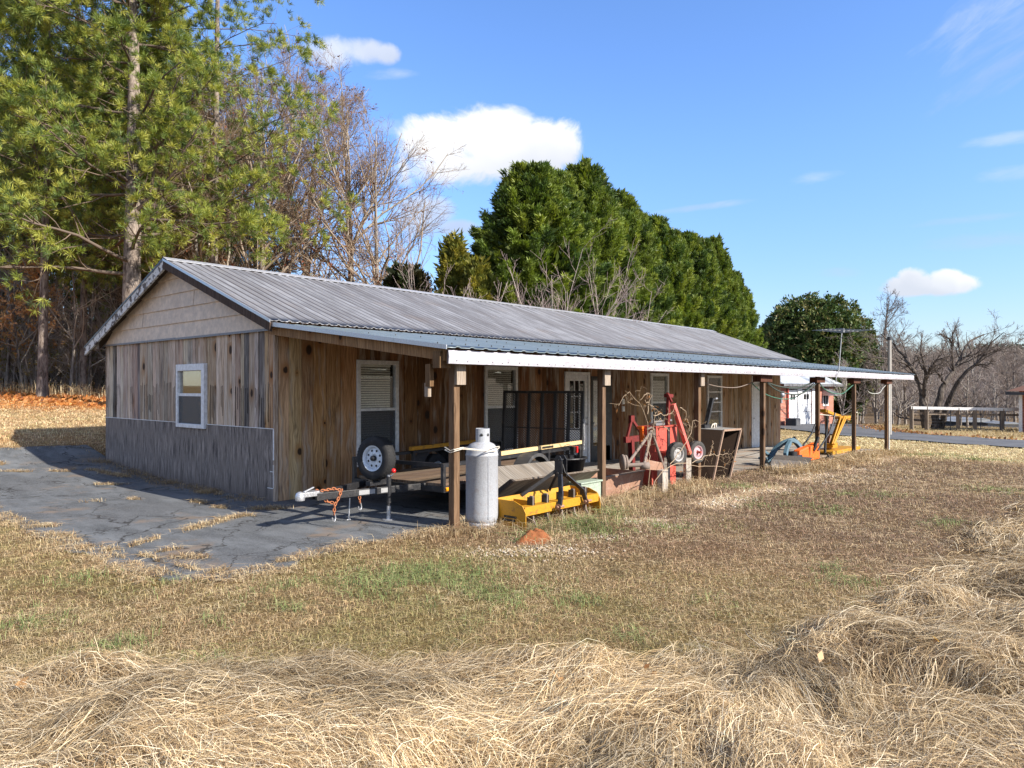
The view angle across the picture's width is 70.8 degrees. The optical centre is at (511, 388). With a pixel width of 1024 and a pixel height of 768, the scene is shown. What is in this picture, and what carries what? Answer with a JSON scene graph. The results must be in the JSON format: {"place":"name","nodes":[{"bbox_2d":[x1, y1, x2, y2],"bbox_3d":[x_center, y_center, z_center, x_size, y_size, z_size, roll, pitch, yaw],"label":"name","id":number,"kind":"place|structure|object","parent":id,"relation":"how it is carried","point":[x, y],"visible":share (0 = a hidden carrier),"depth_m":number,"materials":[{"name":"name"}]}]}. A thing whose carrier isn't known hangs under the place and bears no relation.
{"place":"outdoors","nodes":[
{"label":"outdoors","id":0,"kind":"place"},
{"bbox_2d":[0,445,466,580],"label":"pavement","id":1,"kind":"structure","parent":0,"point":[40,494],"depth_m":9.59,"materials":[{"name":"asphalt"}]},
{"bbox_2d":[295,391,584,521],"bbox_3d":[-0.992,0.872,10.769,2.194,1.650,5.509,0,0,34],"label":"utility trailer","id":2,"kind":"object","parent":1,"relation":"on","point":[375,460],"visible":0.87,"depth_m":10.84,"materials":[{"name":"black metal"}]},
{"bbox_2d":[550,455,586,472],"bbox_3d":[0.898,1.420,12.282,0.770,0.500,0.770,0,0,41],"label":"black tub","id":3,"kind":"object","parent":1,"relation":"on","point":[576,464],"visible":0.28,"depth_m":11.99,"materials":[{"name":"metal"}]},
{"bbox_2d":[0,376,1023,767],"bbox_3d":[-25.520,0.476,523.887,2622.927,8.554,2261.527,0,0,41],"label":"ground","id":4,"kind":"structure","parent":0,"point":[362,614],"depth_m":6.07,"materials":[{"name":"plant"}]},
{"bbox_2d":[0,284,31,340],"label":"oak sapling","id":5,"kind":"object","parent":4,"relation":"on","point":[5,320],"visible":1,"depth_m":31.18,"materials":[{"name":"brown plant"}]},
{"bbox_2d":[0,329,37,386],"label":"bare shrub","id":6,"kind":"object","parent":4,"relation":"on","point":[3,362],"visible":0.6,"depth_m":35.62,"materials":[{"name":"brown plant"}]},
{"bbox_2d":[0,129,65,387],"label":"bare tree","id":7,"kind":"object","parent":4,"relation":"on","point":[7,373],"visible":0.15,"depth_m":35.16,"materials":[{"name":"brown plant"}]},
{"bbox_2d":[0,257,77,387],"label":"oak sapling","id":8,"kind":"object","parent":4,"relation":"on","point":[36,276],"visible":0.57,"depth_m":33.24,"materials":[{"name":"brown plant"}]},
{"bbox_2d":[0,203,78,388],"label":"bare tree","id":9,"kind":"object","parent":4,"relation":"on","point":[26,344],"visible":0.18,"depth_m":33.84,"materials":[{"name":"brown plant"}]},
{"bbox_2d":[0,152,79,382],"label":"bare tree","id":10,"kind":"object","parent":4,"relation":"on","point":[35,348],"visible":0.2,"depth_m":33.88,"materials":[{"name":"brown plant"}]},
{"bbox_2d":[2,332,78,389],"bbox_3d":[-22.152,-1.220,34.173,4.043,3.084,2.028,0,0,-41],"label":"bare shrub","id":11,"kind":"object","parent":4,"relation":"on","point":[29,363],"visible":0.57,"depth_m":34.05,"materials":[{"name":"brown plant"}]},
{"bbox_2d":[0,3,94,283],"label":"pine tree","id":12,"kind":"object","parent":4,"relation":"on","point":[9,52],"visible":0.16,"depth_m":33.10,"materials":[{"name":"green plant"}]},
{"bbox_2d":[2,263,114,389],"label":"undergrowth","id":13,"kind":"object","parent":4,"relation":"on","point":[93,382],"visible":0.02,"depth_m":46.10,"materials":[{"name":"brown plant"}]},
{"bbox_2d":[48,273,101,386],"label":"bare tree","id":14,"kind":"object","parent":4,"relation":"on","point":[76,364],"visible":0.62,"depth_m":33.34,"materials":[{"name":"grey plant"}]},
{"bbox_2d":[29,213,121,392],"bbox_3d":[-19.125,-3.497,31.746,3.576,8.349,2.827,0,0,-42],"label":"bare tree","id":15,"kind":"object","parent":4,"relation":"on","point":[73,338],"visible":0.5,"depth_m":32.11,"materials":[{"name":"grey plant"}]},
{"bbox_2d":[49,210,109,391],"bbox_3d":[-20.032,-4.407,34.430,3.368,10.051,2.931,0,0,18],"label":"bare tree","id":16,"kind":"object","parent":4,"relation":"on","point":[94,287],"visible":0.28,"depth_m":34.53,"materials":[{"name":"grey plant"}]},
{"bbox_2d":[62,331,105,392],"bbox_3d":[-21.523,-1.475,37.987,5.193,3.961,2.604,0,0,3],"label":"bare shrub","id":17,"kind":"object","parent":4,"relation":"on","point":[98,369],"visible":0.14,"depth_m":38.06,"materials":[{"name":"brown plant"}]},
{"bbox_2d":[0,0,171,396],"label":"pine tree","id":18,"kind":"object","parent":4,"relation":"on","point":[42,383],"visible":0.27,"depth_m":26.77,"materials":[{"name":"green plant"}]},
{"bbox_2d":[48,193,145,365],"bbox_3d":[-19.884,-5.214,35.426,5.274,11.924,3.829,0,0,3],"label":"bare tree","id":19,"kind":"object","parent":4,"relation":"on","point":[100,325],"visible":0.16,"depth_m":35.28,"materials":[{"name":"grey plant"}]},
{"bbox_2d":[0,0,207,393],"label":"pine tree","id":20,"kind":"object","parent":4,"relation":"on","point":[82,376],"visible":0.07,"depth_m":32.26,"materials":[{"name":"green plant"}]},
{"bbox_2d":[23,21,197,330],"bbox_3d":[-19.242,-8.732,36.237,8.780,18.995,9.166,0,0,-6],"label":"hardwood","id":21,"kind":"object","parent":4,"relation":"on","point":[117,297],"visible":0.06,"depth_m":34.54,"materials":[{"name":"green plant"}]},
{"bbox_2d":[0,0,274,316],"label":"pine tree","id":22,"kind":"object","parent":4,"relation":"on","point":[128,26],"visible":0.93,"depth_m":24.50,"materials":[{"name":"green plant"}]},
{"bbox_2d":[66,51,236,290],"bbox_3d":[-16.690,-7.608,33.888,7.881,16.968,8.116,0,0,-35],"label":"hardwood","id":23,"kind":"object","parent":4,"relation":"on","point":[79,277],"visible":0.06,"depth_m":32.33,"materials":[{"name":"green plant"}]},
{"bbox_2d":[98,64,286,278],"bbox_3d":[-14.048,-6.708,29.830,6.713,15.366,9.270,0,0,13],"label":"bare hardwood","id":24,"kind":"object","parent":4,"relation":"on","point":[174,253],"visible":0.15,"depth_m":29.71,"materials":[{"name":"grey plant"}]},
{"bbox_2d":[36,0,362,271],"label":"pine tree","id":25,"kind":"object","parent":4,"relation":"on","point":[262,45],"visible":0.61,"depth_m":26.82,"materials":[{"name":"green plant"}]},
{"bbox_2d":[148,45,293,269],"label":"bare hardwood","id":26,"kind":"object","parent":4,"relation":"on","point":[195,246],"visible":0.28,"depth_m":28.15,"materials":[{"name":"grey plant"}]},
{"bbox_2d":[157,41,314,271],"bbox_3d":[-12.389,-7.193,31.961,8.208,16.780,7.821,0,0,4],"label":"bare hardwood","id":27,"kind":"object","parent":4,"relation":"on","point":[232,250],"visible":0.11,"depth_m":32.14,"materials":[{"name":"grey plant"}]},
{"bbox_2d":[196,65,324,270],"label":"bare hardwood","id":28,"kind":"object","parent":4,"relation":"on","point":[262,161],"visible":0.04,"depth_m":36.95,"materials":[{"name":"grey plant"}]},
{"bbox_2d":[209,111,317,275],"bbox_3d":[-13.241,-6.295,36.979,7.214,15.082,7.006,0,0,-31],"label":"pine tree","id":29,"kind":"object","parent":4,"relation":"on","point":[237,257],"visible":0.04,"depth_m":35.87,"materials":[{"name":"green plant"}]},
{"bbox_2d":[157,40,384,279],"bbox_3d":[-11.253,-7.026,32.366,7.753,16.489,9.699,0,0,-37],"label":"bare hardwood","id":30,"kind":"object","parent":4,"relation":"on","point":[289,178],"visible":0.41,"depth_m":31.09,"materials":[{"name":"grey plant"}]},
{"bbox_2d":[200,25,400,275],"bbox_3d":[-10.580,-7.620,32.798,12.030,18.011,7.722,0,0,35],"label":"bare hardwood","id":31,"kind":"object","parent":4,"relation":"on","point":[293,184],"visible":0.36,"depth_m":32.44,"materials":[{"name":"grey plant"}]},
{"bbox_2d":[239,52,368,278],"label":"bare hardwood","id":32,"kind":"object","parent":4,"relation":"on","point":[330,91],"visible":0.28,"depth_m":34.89,"materials":[{"name":"grey plant"}]},
{"bbox_2d":[264,86,449,286],"bbox_3d":[-6.663,-5.661,32.591,8.864,14.584,7.264,0,0,39],"label":"bare hardwood","id":33,"kind":"object","parent":4,"relation":"on","point":[375,259],"visible":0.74,"depth_m":31.59,"materials":[{"name":"grey plant"}]},
{"bbox_2d":[269,40,466,281],"bbox_3d":[-6.781,-6.779,33.557,8.718,16.621,7.540,0,0,-40],"label":"bare hardwood","id":34,"kind":"object","parent":4,"relation":"on","point":[348,185],"visible":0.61,"depth_m":32.52,"materials":[{"name":"grey plant"}]},
{"bbox_2d":[381,259,434,292],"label":"dark evergreen","id":35,"kind":"object","parent":4,"relation":"on","point":[394,278],"visible":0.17,"depth_m":26.63,"materials":[{"name":"green plant"}]},
{"bbox_2d":[430,227,470,295],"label":"cedar tree","id":36,"kind":"object","parent":4,"relation":"on","point":[453,250],"visible":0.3,"depth_m":26.61,"materials":[{"name":"green plant"}]},
{"bbox_2d":[391,225,532,340],"bbox_3d":[-1.374,-1.552,21.956,3.964,6.594,5.544,0,0,36],"label":"pale shrub","id":37,"kind":"object","parent":4,"relation":"on","point":[411,265],"visible":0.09,"depth_m":21.25,"materials":[{"name":"plant"}]},
{"bbox_2d":[0,379,927,585],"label":"dry tufts","id":38,"kind":"object","parent":4,"relation":"on","point":[860,458],"visible":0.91,"depth_m":8.61,"materials":[{"name":"plant"}]},
{"bbox_2d":[454,254,498,300],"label":"cedar tree","id":39,"kind":"object","parent":4,"relation":"on","point":[477,269],"visible":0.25,"depth_m":25.63,"materials":[{"name":"green plant"}]},
{"bbox_2d":[465,428,497,530],"bbox_3d":[-0.365,1.105,8.743,0.400,1.235,0.400,0,0,41],"label":"gas cylinder","id":40,"kind":"object","parent":4,"relation":"on","point":[481,487],"visible":0.91,"depth_m":8.58,"materials":[{"name":"grey paint"}]},
{"bbox_2d":[84,257,914,530],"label":"wooden barn","id":41,"kind":"structure","parent":4,"relation":"on","point":[273,386],"depth_m":12.89,"materials":[{"name":"wood"}]},
{"bbox_2d":[176,363,206,428],"bbox_3d":[-5.576,0.135,12.555,1.080,1.110,0.115,0,0,41],"label":"window frame","id":42,"kind":"structure","parent":41,"relation":"in","point":[191,379],"depth_m":12.55,"materials":[{"name":"white plastic"}]},
{"bbox_2d":[356,360,398,466],"bbox_3d":[-2.287,0.415,12.207,0.098,1.770,0.880,0,0,41],"label":"window frame","id":43,"kind":"structure","parent":41,"relation":"in","point":[377,381],"depth_m":12.22,"materials":[{"name":"white plastic"}]},
{"bbox_2d":[484,366,517,450],"bbox_3d":[-0.232,0.430,14.541,0.098,1.740,0.980,0,0,41],"label":"window frame","id":44,"kind":"structure","parent":41,"relation":"in","point":[497,379],"depth_m":14.48,"materials":[{"name":"white plastic"}]},
{"bbox_2d":[567,375,588,461],"bbox_3d":[1.502,0.715,16.479,0.102,2.030,0.840,0,0,41],"label":"white door","id":45,"kind":"structure","parent":41,"relation":"in","point":[584,378],"depth_m":16.63,"materials":[{"name":"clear glass"}]},
{"bbox_2d":[591,376,611,461],"bbox_3d":[2.154,0.725,17.210,0.106,2.010,0.880,0,0,41],"label":"storm door","id":46,"kind":"structure","parent":41,"relation":"in","point":[593,383],"depth_m":17.36,"materials":[{"name":"white metal"}]},
{"bbox_2d":[650,373,668,422],"bbox_3d":[3.937,0.350,19.278,0.098,1.500,0.940,0,0,41],"label":"window frame","id":47,"kind":"structure","parent":41,"relation":"in","point":[659,382],"depth_m":19.25,"materials":[{"name":"white wood"}]},
{"bbox_2d":[707,375,721,426],"bbox_3d":[6.094,0.420,21.729,0.098,1.600,0.970,0,0,41],"label":"window frame","id":48,"kind":"structure","parent":41,"relation":"in","point":[712,391],"depth_m":21.89,"materials":[{"name":"white wood"}]},
{"bbox_2d":[753,382,759,446],"bbox_3d":[8.195,0.835,24.083,0.100,2.330,0.740,0,0,41],"label":"pale door","id":49,"kind":"structure","parent":41,"relation":"in","point":[756,393],"depth_m":24.07,"materials":[{"name":"metal"}]},
{"bbox_2d":[0,483,1023,767],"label":"hay","id":50,"kind":"object","parent":4,"relation":"on","point":[768,731],"visible":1,"depth_m":3.60},
{"bbox_2d":[0,398,1023,479],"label":"grass","id":51,"kind":"structure","parent":4,"relation":"on","point":[988,432],"depth_m":21.94,"materials":[{"name":"plant"}]},
{"bbox_2d":[0,387,1023,687],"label":"leaf litter","id":52,"kind":"object","parent":4,"relation":"on","point":[64,397],"visible":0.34,"depth_m":27.07,"materials":[{"name":"orange plant"}]},
{"bbox_2d":[515,528,552,544],"bbox_3d":[0.281,1.644,7.988,0.384,0.157,0.600,0,0,41],"label":"clay mound","id":53,"kind":"object","parent":4,"relation":"on","point":[539,534],"visible":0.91,"depth_m":7.88,"materials":[{"name":"soil"}]},
{"bbox_2d":[430,217,647,346],"bbox_3d":[1.352,-1.693,23.493,5.734,7.198,6.792,0,0,43],"label":"pale shrub","id":54,"kind":"object","parent":4,"relation":"on","point":[608,313],"visible":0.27,"depth_m":23.34,"materials":[{"name":"plant"}]},
{"bbox_2d":[497,455,599,531],"bbox_3d":[0.513,1.302,9.226,0.615,0.874,1.575,0,0,41],"label":"box blade","id":55,"kind":"object","parent":4,"relation":"on","point":[560,498],"visible":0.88,"depth_m":9.17,"materials":[{"name":"yellow paint"}]},
{"bbox_2d":[498,461,598,497],"bbox_3d":[0.382,1.380,10.038,0.790,0.680,1.990,0,0,41],"label":"wooden trough","id":56,"kind":"object","parent":4,"relation":"on","point":[517,479],"visible":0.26,"depth_m":9.98,"materials":[{"name":"grey wood"}]},
{"bbox_2d":[467,159,630,348],"bbox_3d":[1.037,-3.546,28.428,9.708,11.075,10.779,0,0,41],"label":"cypress tree","id":57,"kind":"object","parent":4,"relation":"on","point":[535,212],"visible":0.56,"depth_m":26.99,"materials":[{"name":"green plant"}]},
{"bbox_2d":[515,166,629,315],"bbox_3d":[1.798,-3.615,30.080,7.354,11.414,7.756,0,0,-1],"label":"cypress tree","id":58,"kind":"object","parent":4,"relation":"on","point":[574,193],"visible":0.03,"depth_m":29.31,"materials":[{"name":"green plant"}]},
{"bbox_2d":[506,243,645,347],"bbox_3d":[2.341,-1.546,25.615,5.091,6.993,5.296,0,0,18],"label":"pale shrub","id":59,"kind":"object","parent":4,"relation":"on","point":[585,295],"visible":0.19,"depth_m":24.65,"materials":[{"name":"plant"}]},
{"bbox_2d":[565,478,602,499],"bbox_3d":[0.990,1.535,10.495,0.440,0.390,0.540,0,0,41],"label":"green metal box","id":60,"kind":"object","parent":4,"relation":"on","point":[594,484],"visible":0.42,"depth_m":10.43,"materials":[{"name":"paint"}]},
{"bbox_2d":[560,154,663,322],"bbox_3d":[2.954,-3.952,31.431,9.044,12.348,8.576,0,0,22],"label":"cypress tree","id":61,"kind":"object","parent":4,"relation":"on","point":[600,205],"visible":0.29,"depth_m":30.30,"materials":[{"name":"green plant"}]},
{"bbox_2d":[591,468,644,497],"bbox_3d":[1.372,1.558,11.557,0.770,0.405,1.660,0,0,41],"label":"rusty bucket","id":62,"kind":"object","parent":4,"relation":"on","point":[617,480],"visible":0.26,"depth_m":11.57,"materials":[{"name":"metal"}]},
{"bbox_2d":[600,258,673,348],"bbox_3d":[3.353,-1.562,27.770,6.111,7.152,4.449,0,0,21],"label":"pale shrub","id":63,"kind":"object","parent":4,"relation":"on","point":[636,299],"visible":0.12,"depth_m":27.32,"materials":[{"name":"plant"}]},
{"bbox_2d":[612,187,684,352],"bbox_3d":[5.049,-3.744,35.401,8.223,12.317,9.129,0,0,4],"label":"cypress tree","id":64,"kind":"object","parent":4,"relation":"on","point":[636,228],"visible":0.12,"depth_m":34.40,"materials":[{"name":"green plant"}]},
{"bbox_2d":[657,469,667,492],"bbox_3d":[2.461,1.615,11.758,0.100,0.570,0.180,0,0,41],"label":"short post","id":65,"kind":"object","parent":4,"relation":"on","point":[662,478],"visible":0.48,"depth_m":11.70,"materials":[{"name":"grey wood"}]},
{"bbox_2d":[642,211,697,353],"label":"cypress tree","id":66,"kind":"object","parent":4,"relation":"on","point":[658,251],"visible":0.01,"depth_m":36.79,"materials":[{"name":"green plant"}]},
{"bbox_2d":[637,393,705,487],"bbox_3d":[2.883,0.938,12.640,0.728,1.724,1.445,0,0,41],"label":"red cart","id":67,"kind":"object","parent":4,"relation":"on","point":[670,448],"visible":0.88,"depth_m":12.41,"materials":[{"name":"paint"}]},
{"bbox_2d":[610,387,735,494],"bbox_3d":[2.726,0.812,11.936,3.387,1.695,0.750,0,0,-41],"label":"dead vine","id":68,"kind":"object","parent":4,"relation":"on","point":[686,420],"visible":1,"depth_m":11.51,"materials":[{"name":"plant"}]},
{"bbox_2d":[647,213,721,355],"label":"cypress tree","id":69,"kind":"object","parent":4,"relation":"on","point":[673,251],"visible":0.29,"depth_m":38.42,"materials":[{"name":"green plant"}]},
{"bbox_2d":[672,227,717,329],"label":"cypress tree","id":70,"kind":"object","parent":4,"relation":"on","point":[697,288],"visible":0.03,"depth_m":40.85,"materials":[{"name":"green plant"}]},
{"bbox_2d":[681,230,748,357],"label":"cypress tree","id":71,"kind":"object","parent":4,"relation":"on","point":[713,291],"visible":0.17,"depth_m":42.35,"materials":[{"name":"green plant"}]},
{"bbox_2d":[691,427,741,480],"bbox_3d":[3.895,1.307,13.883,0.530,1.078,1.373,0,0,41],"label":"wooden frame","id":72,"kind":"object","parent":4,"relation":"on","point":[724,438],"visible":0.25,"depth_m":13.73,"materials":[{"name":"wood"}]},
{"bbox_2d":[701,397,717,427],"bbox_3d":[3.770,0.958,14.006,0.174,1.550,0.956,0,0,41],"label":"farm jack","id":73,"kind":"object","parent":72,"relation":"on","point":[708,414],"visible":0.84,"depth_m":14.11,"materials":[{"name":"black metal"}]},
{"bbox_2d":[701,237,742,340],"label":"cypress tree","id":74,"kind":"object","parent":4,"relation":"on","point":[707,242],"visible":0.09,"depth_m":44.87,"materials":[{"name":"green plant"}]},
{"bbox_2d":[583,445,875,487],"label":"porch floor","id":75,"kind":"structure","parent":4,"relation":"on","point":[747,457],"depth_m":17.41,"materials":[{"name":"concrete"}]},
{"bbox_2d":[623,415,638,470],"bbox_3d":[2.300,1.095,13.497,0.090,1.180,0.753,0,0,41],"label":"hitch frame","id":76,"kind":"object","parent":75,"relation":"on","point":[630,440],"visible":0.61,"depth_m":13.38,"materials":[{"name":"red paint"}]},
{"bbox_2d":[619,426,664,470],"bbox_3d":[2.175,0.996,11.395,0.398,0.763,1.438,0,0,41],"label":"tripod frame","id":77,"kind":"object","parent":75,"relation":"on","point":[625,463],"visible":0.91,"depth_m":11.26,"materials":[{"name":"grey metal"}]},
{"bbox_2d":[820,409,859,454],"bbox_3d":[9.467,1.295,21.200,0.680,1.401,2.858,0,0,41],"label":"yellow attachment","id":78,"kind":"object","parent":75,"relation":"on","point":[831,447],"visible":0.82,"depth_m":20.94,"materials":[{"name":"paint"}]},
{"bbox_2d":[709,232,756,345],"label":"cypress tree","id":79,"kind":"object","parent":4,"relation":"on","point":[725,262],"visible":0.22,"depth_m":46.60,"materials":[{"name":"green plant"}]},
{"bbox_2d":[733,270,768,348],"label":"cypress tree","id":80,"kind":"object","parent":4,"relation":"on","point":[753,316],"visible":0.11,"depth_m":50.62,"materials":[{"name":"green plant"}]},
{"bbox_2d":[758,436,812,471],"bbox_3d":[6.446,1.544,16.503,1.050,0.788,3.296,0,0,41],"label":"grader blade","id":81,"kind":"object","parent":4,"relation":"on","point":[777,460],"visible":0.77,"depth_m":15.94,"materials":[{"name":"blue paint"}]},
{"bbox_2d":[760,358,843,425],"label":"brick garage","id":82,"kind":"structure","parent":4,"relation":"on","point":[802,406],"depth_m":49.73,"materials":[{"name":"brick"}]},
{"bbox_2d":[802,390,810,423],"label":"garage door","id":83,"kind":"structure","parent":82,"relation":"in","point":[806,397],"depth_m":50.17,"materials":[{"name":"metal"}]},
{"bbox_2d":[788,413,835,460],"bbox_3d":[6.983,1.288,16.939,0.442,1.373,2.553,0,0,41],"label":"garden tiller","id":84,"kind":"object","parent":4,"relation":"on","point":[811,449],"visible":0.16,"depth_m":16.90,"materials":[{"name":"orange paint"}]},
{"bbox_2d":[756,291,878,410],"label":"magnolia tree","id":85,"kind":"object","parent":4,"relation":"on","point":[796,336],"visible":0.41,"depth_m":57.29,"materials":[{"name":"green plant"}]},
{"bbox_2d":[812,326,884,423],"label":"bare tree","id":86,"kind":"object","parent":4,"relation":"on","point":[846,405],"visible":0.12,"depth_m":59.41,"materials":[{"name":"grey plant"}]},
{"bbox_2d":[825,352,872,414],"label":"bare tree","id":87,"kind":"object","parent":4,"relation":"on","point":[838,400],"visible":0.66,"depth_m":52.22,"materials":[{"name":"grey plant"}]},
{"bbox_2d":[851,332,902,423],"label":"bare tree","id":88,"kind":"object","parent":4,"relation":"on","point":[875,405],"visible":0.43,"depth_m":57.94,"materials":[{"name":"grey plant"}]},
{"bbox_2d":[859,284,923,370],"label":"bare tree","id":89,"kind":"object","parent":4,"relation":"on","point":[888,311],"visible":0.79,"depth_m":65.32,"materials":[{"name":"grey plant"}]},
{"bbox_2d":[887,337,895,434],"bbox_3d":[18.466,0.056,35.007,0.423,5.110,0.203,0,0,-4],"label":"grey pole","id":90,"kind":"object","parent":4,"relation":"on","point":[889,361],"visible":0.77,"depth_m":34.92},
{"bbox_2d":[879,329,922,424],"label":"bare tree","id":91,"kind":"object","parent":4,"relation":"on","point":[905,387],"visible":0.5,"depth_m":56.36,"materials":[{"name":"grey plant"}]},
{"bbox_2d":[880,339,933,424],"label":"bare tree","id":92,"kind":"object","parent":4,"relation":"on","point":[900,398],"visible":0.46,"depth_m":56.01,"materials":[{"name":"grey plant"}]},
{"bbox_2d":[824,309,1023,428],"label":"bare tree","id":93,"kind":"object","parent":4,"relation":"on","point":[940,423],"visible":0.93,"depth_m":45.48,"materials":[{"name":"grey plant"}]},
{"bbox_2d":[858,335,1023,416],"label":"woods","id":94,"kind":"object","parent":4,"relation":"on","point":[911,354],"visible":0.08,"depth_m":143.78,"materials":[{"name":"plant"}]},
{"bbox_2d":[909,406,1018,431],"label":"rail fence","id":95,"kind":"object","parent":4,"relation":"on","point":[975,414],"visible":0.94,"depth_m":43.05,"materials":[{"name":"grey wood"}]},
{"bbox_2d":[937,350,990,426],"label":"bare tree","id":96,"kind":"object","parent":4,"relation":"on","point":[966,392],"visible":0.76,"depth_m":52.66,"materials":[{"name":"grey plant"}]},
{"bbox_2d":[939,416,995,426],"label":"dark shed","id":97,"kind":"structure","parent":4,"relation":"on","point":[953,420],"depth_m":64.07,"materials":[{"name":"grey metal"}]},
{"bbox_2d":[949,336,1008,424],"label":"bare tree","id":98,"kind":"object","parent":4,"relation":"on","point":[980,369],"visible":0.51,"depth_m":62.68,"materials":[{"name":"grey plant"}]},
{"bbox_2d":[975,347,1016,419],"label":"bare tree","id":99,"kind":"object","parent":4,"relation":"on","point":[987,359],"visible":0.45,"depth_m":67.70,"materials":[{"name":"grey plant"}]},
{"bbox_2d":[975,361,1018,420],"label":"bare tree","id":100,"kind":"object","parent":4,"relation":"on","point":[992,383],"visible":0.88,"depth_m":61.31,"materials":[{"name":"grey plant"}]},
{"bbox_2d":[989,346,1022,421],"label":"bare tree","id":101,"kind":"object","parent":4,"relation":"on","point":[1006,372],"visible":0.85,"depth_m":60.03,"materials":[{"name":"grey plant"}]},
{"bbox_2d":[995,332,1023,421],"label":"bare tree","id":102,"kind":"object","parent":4,"relation":"on","point":[1014,417],"visible":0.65,"depth_m":74.81,"materials":[{"name":"grey plant"}]},
{"bbox_2d":[1005,386,1023,431],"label":"brown house","id":103,"kind":"structure","parent":4,"relation":"on","point":[1020,393],"depth_m":41.43,"materials":[{"name":"red wood"}]},
{"bbox_2d":[0,0,1023,352],"label":"sky","id":104,"kind":"structure","parent":0,"point":[853,149],"materials":[{"name":"blue"}]},
{"bbox_2d":[411,467,936,565],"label":"gravel","id":105,"kind":"structure","parent":0,"point":[588,548],"depth_m":8.09,"materials":[{"name":"gravel"}]},
{"bbox_2d":[780,424,1023,446],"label":"road","id":106,"kind":"structure","parent":0,"point":[860,431],"depth_m":33.31,"materials":[{"name":"asphalt"}]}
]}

